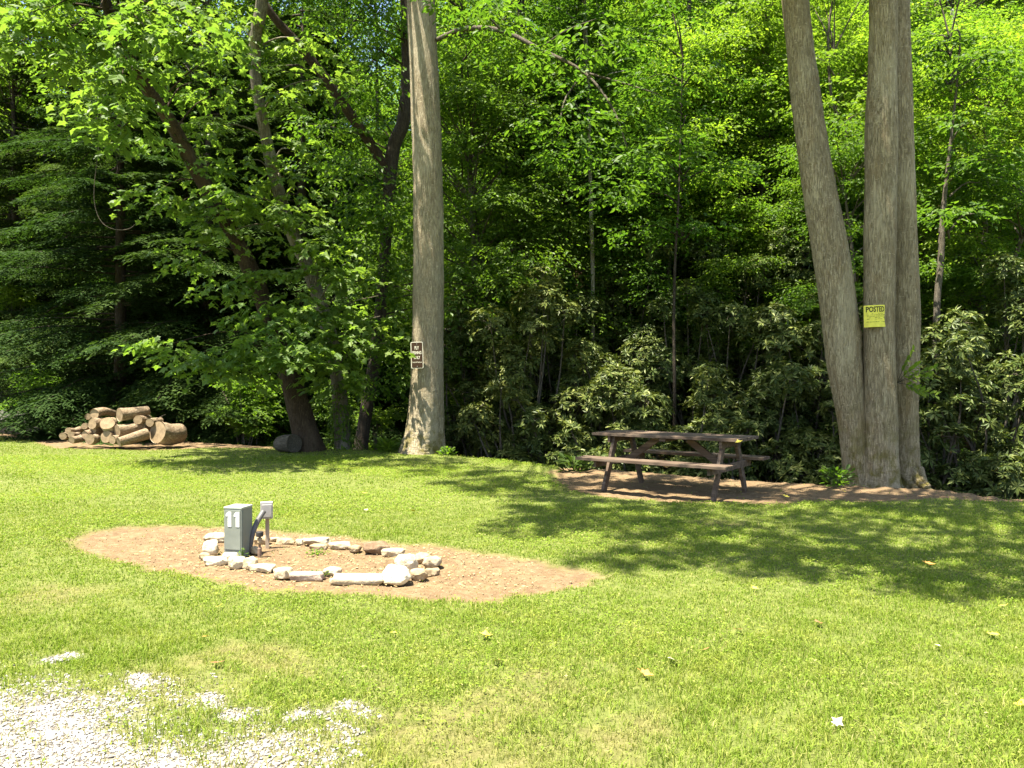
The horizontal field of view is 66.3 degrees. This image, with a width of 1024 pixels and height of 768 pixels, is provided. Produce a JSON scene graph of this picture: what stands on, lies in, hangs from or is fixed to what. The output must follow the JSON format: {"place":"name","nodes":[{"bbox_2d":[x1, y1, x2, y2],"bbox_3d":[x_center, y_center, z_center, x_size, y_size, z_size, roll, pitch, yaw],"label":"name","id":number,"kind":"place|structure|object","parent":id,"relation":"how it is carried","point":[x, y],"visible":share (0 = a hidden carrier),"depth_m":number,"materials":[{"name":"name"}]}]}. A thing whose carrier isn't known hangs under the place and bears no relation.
{"place":"outdoors","nodes":[
{"label":"outdoors","id":0,"kind":"place"},
{"bbox_2d":[0,651,381,767],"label":"gravel","id":1,"kind":"structure","parent":0,"point":[46,725],"depth_m":3.28,"materials":[{"name":"grey gravel"}]},
{"bbox_2d":[0,436,1023,767],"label":"grass","id":2,"kind":"structure","parent":0,"point":[696,668],"depth_m":4.46,"materials":[{"name":"green plant"}]},
{"bbox_2d":[0,0,1023,767],"bbox_3d":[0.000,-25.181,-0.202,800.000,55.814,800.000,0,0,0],"label":"ground","id":3,"kind":"structure","parent":0,"point":[480,580],"depth_m":5.57,"materials":[{"name":"green plant"}]},
{"bbox_2d":[0,282,44,407],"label":"leafy bush","id":4,"kind":"object","parent":3,"relation":"on","point":[27,301],"visible":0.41,"depth_m":26.90,"materials":[{"name":"green plant"}]},
{"bbox_2d":[0,363,70,438],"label":"leafy bush","id":5,"kind":"object","parent":3,"relation":"on","point":[35,383],"visible":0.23,"depth_m":22.67,"materials":[{"name":"green plant"}]},
{"bbox_2d":[0,0,131,352],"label":"forest tree","id":6,"kind":"object","parent":3,"relation":"on","point":[15,2],"visible":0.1,"depth_m":29.22,"materials":[{"name":"green plant"}]},
{"bbox_2d":[0,54,142,407],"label":"hemlock tree","id":7,"kind":"object","parent":3,"relation":"on","point":[22,119],"visible":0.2,"depth_m":28.88,"materials":[{"name":"green plant"}]},
{"bbox_2d":[0,23,162,410],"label":"hemlock tree","id":8,"kind":"object","parent":3,"relation":"on","point":[46,167],"visible":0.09,"depth_m":27.91,"materials":[{"name":"green plant"}]},
{"bbox_2d":[0,0,264,442],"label":"hemlock tree","id":9,"kind":"object","parent":3,"relation":"on","point":[46,410],"visible":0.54,"depth_m":20.73,"materials":[{"name":"green plant"}]},
{"bbox_2d":[116,428,149,445],"bbox_3d":[-7.979,1.136,16.512,0.287,0.250,0.602,0,15,43],"label":"log","id":10,"kind":"object","parent":3,"relation":"on","point":[137,436],"visible":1,"depth_m":16.42,"materials":[{"name":"brown wood"}]},
{"bbox_2d":[0,0,321,418],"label":"hemlock tree","id":11,"kind":"object","parent":3,"relation":"on","point":[68,371],"visible":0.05,"depth_m":25.45,"materials":[{"name":"green plant"}]},
{"bbox_2d":[149,421,186,445],"bbox_3d":[-7.452,1.077,17.031,0.506,0.521,0.666,0,-4,23],"label":"log","id":12,"kind":"object","parent":3,"relation":"on","point":[164,433],"visible":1,"depth_m":16.82,"materials":[{"name":"brown wood"}]},
{"bbox_2d":[0,0,342,451],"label":"leaning tree","id":13,"kind":"object","parent":3,"relation":"on","point":[278,352],"visible":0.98,"depth_m":13.60,"materials":[{"name":"green plant"}]},
{"bbox_2d":[138,390,210,441],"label":"leafy bush","id":14,"kind":"object","parent":3,"relation":"on","point":[156,414],"visible":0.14,"depth_m":19.87,"materials":[{"name":"green plant"}]},
{"bbox_2d":[13,0,349,305],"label":"forest tree","id":15,"kind":"object","parent":3,"relation":"on","point":[204,4],"visible":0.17,"depth_m":24.26,"materials":[{"name":"green plant"}]},
{"bbox_2d":[50,10,359,446],"bbox_3d":[-8.641,-3.560,21.796,9.160,13.226,9.653,0,1,35],"label":"hemlock tree","id":16,"kind":"object","parent":3,"relation":"on","point":[206,401],"visible":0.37,"depth_m":20.17,"materials":[{"name":"green plant"}]},
{"bbox_2d":[224,504,252,556],"bbox_3d":[-2.302,1.245,6.598,0.174,0.445,0.176,0,0,13],"label":"hookup pedestal","id":17,"kind":"object","parent":3,"relation":"on","point":[237,524],"visible":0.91,"depth_m":6.52,"materials":[{"name":"grey metal"}]},
{"bbox_2d":[225,510,240,549],"bbox_3d":[-2.322,1.213,6.518,0.145,0.330,0.005,0,0,13],"label":"door panel","id":18,"kind":"structure","parent":17,"relation":"in","point":[233,533],"depth_m":6.51,"materials":[{"name":"grey metal"}]},
{"bbox_2d":[108,0,374,340],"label":"hemlock tree","id":19,"kind":"object","parent":3,"relation":"on","point":[339,117],"visible":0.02,"depth_m":30.16,"materials":[{"name":"green plant"}]},
{"bbox_2d":[205,371,286,446],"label":"leafy bush","id":20,"kind":"object","parent":3,"relation":"on","point":[246,430],"visible":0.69,"depth_m":18.60,"materials":[{"name":"green plant"}]},
{"bbox_2d":[249,501,272,553],"bbox_3d":[-2.170,1.276,6.772,0.118,0.481,0.332,0,0,8],"label":"outlet box","id":21,"kind":"object","parent":3,"relation":"on","point":[266,511],"visible":0.92,"depth_m":6.85,"materials":[{"name":"grey plastic"}]},
{"bbox_2d":[119,6,452,448],"bbox_3d":[-6.190,-3.858,22.247,9.559,13.801,10.072,0,1,-28],"label":"hemlock tree","id":22,"kind":"object","parent":3,"relation":"on","point":[247,135],"visible":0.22,"depth_m":21.79,"materials":[{"name":"green plant"}]},
{"bbox_2d":[250,391,321,446],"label":"leafy bush","id":23,"kind":"object","parent":3,"relation":"on","point":[283,422],"visible":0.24,"depth_m":19.30,"materials":[{"name":"green plant"}]},
{"bbox_2d":[273,434,301,452],"bbox_3d":[-4.558,1.207,15.869,0.417,0.369,0.572,0,-4,-45],"label":"log","id":24,"kind":"object","parent":3,"relation":"on","point":[288,443],"visible":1,"depth_m":15.70,"materials":[{"name":"wood"}]},
{"bbox_2d":[161,0,416,448],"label":"crooked tree","id":25,"kind":"object","parent":3,"relation":"on","point":[323,317],"visible":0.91,"depth_m":15.21,"materials":[{"name":"green plant"}]},
{"bbox_2d":[323,402,367,449],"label":"ivy","id":26,"kind":"object","parent":25,"relation":"attached to","point":[344,423],"visible":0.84,"depth_m":16.58,"materials":[{"name":"green plant"}]},
{"bbox_2d":[289,571,325,580],"bbox_3d":[-1.516,1.423,5.807,0.261,0.058,0.104,0,0,0],"label":"stone","id":27,"kind":"object","parent":3,"relation":"on","point":[306,576],"visible":1,"depth_m":5.76,"materials":[{"name":"grey stone"}]},
{"bbox_2d":[129,527,533,588],"bbox_3d":[-1.583,1.442,6.468,3.892,0.036,1.801,0,0,22],"label":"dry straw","id":28,"kind":"object","parent":3,"relation":"on","point":[335,561],"visible":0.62,"depth_m":6.30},
{"bbox_2d":[306,382,359,448],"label":"leafy bush","id":29,"kind":"object","parent":3,"relation":"on","point":[317,408],"visible":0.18,"depth_m":20.14,"materials":[{"name":"green plant"}]},
{"bbox_2d":[268,158,407,304],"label":"forest tree","id":30,"kind":"object","parent":3,"relation":"on","point":[352,190],"visible":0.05,"depth_m":30.42,"materials":[{"name":"green plant"}]},
{"bbox_2d":[226,0,461,360],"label":"forest tree","id":31,"kind":"object","parent":3,"relation":"on","point":[346,4],"visible":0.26,"depth_m":28.35,"materials":[{"name":"green plant"}]},
{"bbox_2d":[281,46,407,227],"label":"forest tree","id":32,"kind":"object","parent":3,"relation":"on","point":[364,97],"visible":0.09,"depth_m":40.91,"materials":[{"name":"green plant"}]},
{"bbox_2d":[329,573,383,584],"bbox_3d":[-1.127,1.433,5.760,0.403,0.053,0.169,0,0,0],"label":"stone","id":33,"kind":"object","parent":3,"relation":"on","point":[357,578],"visible":0.96,"depth_m":5.69,"materials":[{"name":"grey stone"}]},
{"bbox_2d":[349,404,402,451],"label":"leafy bush","id":34,"kind":"object","parent":3,"relation":"on","point":[377,414],"visible":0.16,"depth_m":18.34,"materials":[{"name":"green plant"}]},
{"bbox_2d":[347,107,412,229],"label":"forest tree","id":35,"kind":"object","parent":3,"relation":"on","point":[391,129],"visible":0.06,"depth_m":38.87,"materials":[{"name":"green plant"}]},
{"bbox_2d":[267,0,511,449],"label":"forked tree","id":36,"kind":"object","parent":3,"relation":"on","point":[386,212],"visible":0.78,"depth_m":17.19,"materials":[{"name":"green plant"}]},
{"bbox_2d":[382,564,411,585],"bbox_3d":[-0.839,1.403,5.747,0.224,0.150,0.167,0,0,8],"label":"stone","id":37,"kind":"object","parent":3,"relation":"on","point":[393,574],"visible":1,"depth_m":5.69,"materials":[{"name":"grey stone"}]},
{"bbox_2d":[302,0,503,289],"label":"forest tree","id":38,"kind":"object","parent":3,"relation":"on","point":[377,80],"visible":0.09,"depth_m":33.28,"materials":[{"name":"green plant"}]},
{"bbox_2d":[394,370,466,455],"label":"leafy bush","id":39,"kind":"object","parent":3,"relation":"on","point":[449,397],"visible":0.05,"depth_m":19.56,"materials":[{"name":"green plant"}]},
{"bbox_2d":[363,217,506,407],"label":"forest tree","id":40,"kind":"object","parent":3,"relation":"on","point":[404,324],"visible":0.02,"depth_m":24.91,"materials":[{"name":"green plant"}]},
{"bbox_2d":[390,0,542,413],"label":"slanting sapling","id":41,"kind":"object","parent":3,"relation":"on","point":[466,71],"visible":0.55,"depth_m":19.60,"materials":[{"name":"green plant"}]},
{"bbox_2d":[340,54,602,450],"bbox_3d":[-1.082,-2.645,20.403,6.796,11.384,6.864,0,0,12],"label":"forest tree","id":42,"kind":"object","parent":3,"relation":"on","point":[456,103],"visible":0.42,"depth_m":19.46,"materials":[{"name":"green plant"}]},
{"bbox_2d":[443,315,516,457],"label":"rhododendron bush","id":43,"kind":"object","parent":3,"relation":"on","point":[453,437],"visible":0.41,"depth_m":18.28,"materials":[{"name":"green plant"}]},
{"bbox_2d":[396,103,588,303],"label":"forest tree","id":44,"kind":"object","parent":3,"relation":"on","point":[467,192],"visible":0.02,"depth_m":26.35,"materials":[{"name":"green plant"}]},
{"bbox_2d":[444,271,543,453],"bbox_3d":[-0.609,-0.006,20.738,3.130,5.732,3.079,0,0,0],"label":"rhododendron bush","id":45,"kind":"object","parent":3,"relation":"on","point":[466,314],"visible":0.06,"depth_m":19.87,"materials":[{"name":"green plant"}]},
{"bbox_2d":[435,0,556,418],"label":"slim tree","id":46,"kind":"object","parent":3,"relation":"on","point":[529,35],"visible":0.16,"depth_m":20.89,"materials":[{"name":"green plant"}]},
{"bbox_2d":[456,373,542,462],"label":"rhododendron bush","id":47,"kind":"object","parent":3,"relation":"on","point":[479,422],"visible":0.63,"depth_m":17.23,"materials":[{"name":"green plant"}]},
{"bbox_2d":[28,88,1023,498],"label":"undergrowth","id":48,"kind":"object","parent":3,"relation":"on","point":[760,362],"visible":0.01,"depth_m":20.07,"materials":[{"name":"green plant"}]},
{"bbox_2d":[394,25,673,347],"bbox_3d":[0.202,-3.579,21.715,7.293,11.181,7.221,0,1,37],"label":"forest tree","id":49,"kind":"object","parent":3,"relation":"on","point":[503,225],"visible":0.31,"depth_m":20.21,"materials":[{"name":"green plant"}]},
{"bbox_2d":[465,264,611,465],"bbox_3d":[0.590,-0.029,18.107,3.332,5.632,3.195,0,0,0],"label":"rhododendron bush","id":50,"kind":"object","parent":3,"relation":"on","point":[514,359],"visible":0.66,"depth_m":17.52,"materials":[{"name":"green plant"}]},
{"bbox_2d":[365,0,717,454],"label":"tall tree","id":51,"kind":"object","parent":3,"relation":"on","point":[424,432],"visible":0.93,"depth_m":15.16,"materials":[{"name":"green plant"}]},
{"bbox_2d":[76,476,1012,599],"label":"soil crumbs","id":52,"kind":"object","parent":3,"relation":"on","point":[495,556],"visible":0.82,"depth_m":7.28,"materials":[{"name":"brown soil"}]},
{"bbox_2d":[510,410,586,467],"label":"rhododendron bush","id":53,"kind":"object","parent":3,"relation":"on","point":[530,437],"visible":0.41,"depth_m":16.96,"materials":[{"name":"green plant"}]},
{"bbox_2d":[506,289,607,451],"bbox_3d":[1.280,0.010,20.124,3.477,4.935,3.453,0,0,0],"label":"rhododendron bush","id":54,"kind":"object","parent":3,"relation":"on","point":[548,383],"visible":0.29,"depth_m":19.64,"materials":[{"name":"green plant"}]},
{"bbox_2d":[443,0,690,389],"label":"forest tree","id":55,"kind":"object","parent":3,"relation":"on","point":[570,281],"visible":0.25,"depth_m":20.62,"materials":[{"name":"green plant"}]},
{"bbox_2d":[551,452,593,472],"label":"plant","id":56,"kind":"object","parent":3,"relation":"on","point":[562,463],"visible":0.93,"depth_m":12.46,"materials":[{"name":"green plant"}]},
{"bbox_2d":[492,0,653,416],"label":"upright sapling","id":57,"kind":"object","parent":3,"relation":"on","point":[563,78],"visible":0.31,"depth_m":20.62,"materials":[{"name":"green plant"}]},
{"bbox_2d":[504,0,669,354],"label":"birch tree","id":58,"kind":"object","parent":3,"relation":"on","point":[585,38],"visible":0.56,"depth_m":20.37,"materials":[{"name":"green plant"}]},
{"bbox_2d":[555,337,654,469],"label":"rhododendron bush","id":59,"kind":"object","parent":3,"relation":"on","point":[587,350],"visible":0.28,"depth_m":18.02,"materials":[{"name":"green plant"}]},
{"bbox_2d":[532,27,707,281],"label":"forest tree","id":60,"kind":"object","parent":3,"relation":"on","point":[613,140],"depth_m":25.06,"materials":[{"name":"green plant"}]},
{"bbox_2d":[581,406,667,473],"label":"rhododendron bush","id":61,"kind":"object","parent":3,"relation":"on","point":[655,426],"visible":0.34,"depth_m":16.50,"materials":[{"name":"green plant"}]},
{"bbox_2d":[564,262,688,372],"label":"forest tree","id":62,"kind":"object","parent":3,"relation":"on","point":[628,318],"visible":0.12,"depth_m":21.66,"materials":[{"name":"green plant"}]},
{"bbox_2d":[561,363,692,474],"bbox_3d":[2.821,1.172,17.440,2.749,3.272,2.924,0,1,-35],"label":"rhododendron bush","id":63,"kind":"object","parent":3,"relation":"on","point":[602,383],"visible":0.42,"depth_m":17.04,"materials":[{"name":"green plant"}]},
{"bbox_2d":[536,115,717,337],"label":"forest tree","id":64,"kind":"object","parent":3,"relation":"on","point":[611,135],"visible":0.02,"depth_m":22.99,"materials":[{"name":"green plant"}]},
{"bbox_2d":[574,240,697,403],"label":"tree","id":65,"kind":"object","parent":3,"relation":"on","point":[627,352],"visible":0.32,"depth_m":20.70,"materials":[{"name":"green plant"}]},
{"bbox_2d":[612,317,706,418],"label":"rhododendron bush","id":66,"kind":"object","parent":3,"relation":"on","point":[626,338],"visible":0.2,"depth_m":20.09,"materials":[{"name":"green plant"}]},
{"bbox_2d":[568,110,771,352],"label":"forest tree","id":67,"kind":"object","parent":3,"relation":"on","point":[668,281],"visible":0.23,"depth_m":20.90,"materials":[{"name":"green plant"}]},
{"bbox_2d":[575,430,769,501],"bbox_3d":[2.147,1.060,10.459,2.068,0.788,1.620,0,1,36],"label":"picnic table","id":68,"kind":"object","parent":3,"relation":"on","point":[716,468],"visible":0.98,"depth_m":10.30,"materials":[{"name":"brown wood"}]},
{"bbox_2d":[621,0,728,318],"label":"dark sapling","id":69,"kind":"object","parent":3,"relation":"on","point":[688,6],"visible":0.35,"depth_m":24.65,"materials":[{"name":"green plant"}]},
{"bbox_2d":[600,0,768,459],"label":"shaded sapling","id":70,"kind":"object","parent":3,"relation":"on","point":[670,233],"visible":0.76,"depth_m":17.92,"materials":[{"name":"green plant"}]},
{"bbox_2d":[632,278,753,428],"bbox_3d":[4.469,-0.543,19.479,2.952,4.333,2.713,0,0,0],"label":"rhododendron bush","id":71,"kind":"object","parent":3,"relation":"on","point":[663,330],"visible":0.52,"depth_m":19.24,"materials":[{"name":"green plant"}]},
{"bbox_2d":[610,0,790,221],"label":"forest tree","id":72,"kind":"object","parent":3,"relation":"on","point":[629,24],"visible":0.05,"depth_m":25.83,"materials":[{"name":"green plant"}]},
{"bbox_2d":[657,359,752,479],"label":"rhododendron bush","id":73,"kind":"object","parent":3,"relation":"on","point":[709,376],"visible":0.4,"depth_m":16.50,"materials":[{"name":"green plant"}]},
{"bbox_2d":[595,0,828,320],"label":"forest tree","id":74,"kind":"object","parent":3,"relation":"on","point":[688,45],"visible":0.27,"depth_m":21.08,"materials":[{"name":"green plant"}]},
{"bbox_2d":[610,11,820,308],"bbox_3d":[6.044,-5.657,22.880,6.507,8.930,6.690,0,0,22],"label":"forest tree","id":75,"kind":"object","parent":3,"relation":"on","point":[767,144],"visible":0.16,"depth_m":21.40,"materials":[{"name":"green plant"}]},
{"bbox_2d":[681,411,765,481],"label":"rhododendron bush","id":76,"kind":"object","parent":3,"relation":"on","point":[743,426],"visible":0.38,"depth_m":15.78,"materials":[{"name":"green plant"}]},
{"bbox_2d":[653,253,812,395],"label":"forest tree","id":77,"kind":"object","parent":3,"relation":"on","point":[726,289],"visible":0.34,"depth_m":19.75,"materials":[{"name":"green plant"}]},
{"bbox_2d":[676,298,796,465],"bbox_3d":[5.353,-0.002,18.864,3.154,4.131,3.506,0,0,0],"label":"rhododendron bush","id":78,"kind":"object","parent":3,"relation":"on","point":[750,326],"visible":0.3,"depth_m":18.35,"materials":[{"name":"green plant"}]},
{"bbox_2d":[681,226,815,387],"bbox_3d":[6.421,-1.970,20.621,4.062,4.176,3.176,0,1,27],"label":"rhododendron bush","id":79,"kind":"object","parent":3,"relation":"on","point":[802,272],"visible":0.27,"depth_m":19.87,"materials":[{"name":"green plant"}]},
{"bbox_2d":[666,46,863,299],"bbox_3d":[6.884,-4.869,22.253,6.064,8.334,6.227,0,0,-21],"label":"forest tree","id":80,"kind":"object","parent":3,"relation":"on","point":[741,97],"visible":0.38,"depth_m":20.93,"materials":[{"name":"green plant"}]},
{"bbox_2d":[689,0,846,294],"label":"grey sapling","id":81,"kind":"object","parent":3,"relation":"on","point":[753,6],"visible":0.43,"depth_m":21.25,"materials":[{"name":"green plant"}]},
{"bbox_2d":[607,0,941,489],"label":"three stemmed tree","id":82,"kind":"object","parent":3,"relation":"on","point":[876,391],"visible":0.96,"depth_m":11.21,"materials":[{"name":"brown plant"}]},
{"bbox_2d":[864,305,884,327],"bbox_3d":[5.112,-0.956,11.029,0.305,0.315,0.062,0,0,13],"label":"posted sign","id":83,"kind":"object","parent":82,"relation":"attached to","point":[874,315],"visible":1,"depth_m":11.01,"materials":[{"name":"yellow"}]},
{"bbox_2d":[723,359,831,482],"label":"rhododendron bush","id":84,"kind":"object","parent":3,"relation":"on","point":[770,417],"visible":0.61,"depth_m":16.55,"materials":[{"name":"green plant"}]},
{"bbox_2d":[742,289,838,451],"bbox_3d":[6.768,-0.261,17.638,2.356,3.932,3.351,0,1,44],"label":"rhododendron bush","id":85,"kind":"object","parent":3,"relation":"on","point":[811,353],"visible":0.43,"depth_m":17.10,"materials":[{"name":"green plant"}]},
{"bbox_2d":[679,84,928,294],"bbox_3d":[8.501,-5.039,22.489,6.483,6.869,6.562,0,1,-39],"label":"forest tree","id":86,"kind":"object","parent":3,"relation":"on","point":[786,135],"visible":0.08,"depth_m":21.41,"materials":[{"name":"green plant"}]},
{"bbox_2d":[770,399,841,485],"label":"rhododendron bush","id":87,"kind":"object","parent":3,"relation":"on","point":[812,464],"visible":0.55,"depth_m":15.49,"materials":[{"name":"green plant"}]},
{"bbox_2d":[741,0,932,251],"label":"curved sapling","id":88,"kind":"object","parent":3,"relation":"on","point":[832,50],"visible":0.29,"depth_m":19.82,"materials":[{"name":"green plant"}]},
{"bbox_2d":[818,464,858,487],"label":"plant","id":89,"kind":"object","parent":3,"relation":"on","point":[840,476],"visible":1,"depth_m":10.69,"materials":[{"name":"green plant"}]},
{"bbox_2d":[723,0,968,281],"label":"forest tree","id":90,"kind":"object","parent":3,"relation":"on","point":[863,37],"visible":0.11,"depth_m":21.88,"materials":[{"name":"green plant"}]},
{"bbox_2d":[722,0,974,250],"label":"forest tree","id":91,"kind":"object","parent":3,"relation":"on","point":[916,18],"visible":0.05,"depth_m":23.87,"materials":[{"name":"green plant"}]},
{"bbox_2d":[747,113,988,351],"bbox_3d":[8.423,-2.490,18.730,5.606,7.065,5.460,0,0,-1],"label":"forest tree","id":92,"kind":"object","parent":3,"relation":"on","point":[854,150],"visible":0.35,"depth_m":18.20,"materials":[{"name":"green plant"}]},
{"bbox_2d":[850,0,1023,290],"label":"forest tree","id":93,"kind":"object","parent":3,"relation":"on","point":[970,20],"visible":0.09,"depth_m":21.28,"materials":[{"name":"green plant"}]},
{"bbox_2d":[854,6,1023,350],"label":"forest tree","id":94,"kind":"object","parent":3,"relation":"on","point":[1011,37],"visible":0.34,"depth_m":18.89,"materials":[{"name":"green plant"}]},
{"bbox_2d":[919,357,977,490],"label":"rhododendron bush","id":95,"kind":"object","parent":3,"relation":"on","point":[935,464],"visible":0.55,"depth_m":14.09,"materials":[{"name":"green plant"}]},
{"bbox_2d":[911,0,1023,434],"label":"twin sapling","id":96,"kind":"object","parent":3,"relation":"on","point":[970,165],"visible":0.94,"depth_m":16.93,"materials":[{"name":"green plant"}]},
{"bbox_2d":[913,0,1023,107],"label":"forest tree","id":97,"kind":"object","parent":3,"relation":"on","point":[1016,8],"visible":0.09,"depth_m":29.78,"materials":[{"name":"green plant"}]},
{"bbox_2d":[919,305,1023,496],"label":"rhododendron bush","id":98,"kind":"object","parent":3,"relation":"on","point":[952,355],"visible":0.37,"depth_m":14.45,"materials":[{"name":"green plant"}]},
{"bbox_2d":[919,152,1023,392],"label":"forest tree","id":99,"kind":"object","parent":3,"relation":"on","point":[1014,205],"visible":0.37,"depth_m":17.96,"materials":[{"name":"green plant"}]},
{"bbox_2d":[944,252,1023,460],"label":"rhododendron bush","id":100,"kind":"object","parent":3,"relation":"on","point":[1015,306],"visible":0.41,"depth_m":16.51,"materials":[{"name":"green plant"}]},
{"bbox_2d":[952,359,1023,499],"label":"rhododendron bush","id":101,"kind":"object","parent":3,"relation":"on","point":[1008,476],"visible":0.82,"depth_m":13.69,"materials":[{"name":"green plant"}]},
{"bbox_3d":[-8.218,1.053,17.078,0.219,0.214,0.758,0,4,32],"label":"log","id":102,"kind":"object","parent":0,"visible":0},
{"bbox_3d":[-7.963,0.954,17.125,0.196,0.183,0.556,0,-5,4],"label":"log","id":103,"kind":"object","parent":102,"relation":"on","visible":0},
{"bbox_2d":[133,415,151,423],"bbox_3d":[-7.992,0.771,17.012,0.200,0.202,0.527,0,-1,0],"label":"log","id":104,"kind":"object","parent":103,"relation":"on","point":[138,419],"visible":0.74,"depth_m":16.76,"materials":[{"name":"brown wood"}]},
{"bbox_2d":[116,406,149,420],"bbox_3d":[-8.147,0.617,16.898,0.296,0.283,0.641,0,7,39],"label":"log","id":105,"kind":"object","parent":104,"relation":"on","point":[123,414],"visible":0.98,"depth_m":16.76,"materials":[{"name":"beige wood"}]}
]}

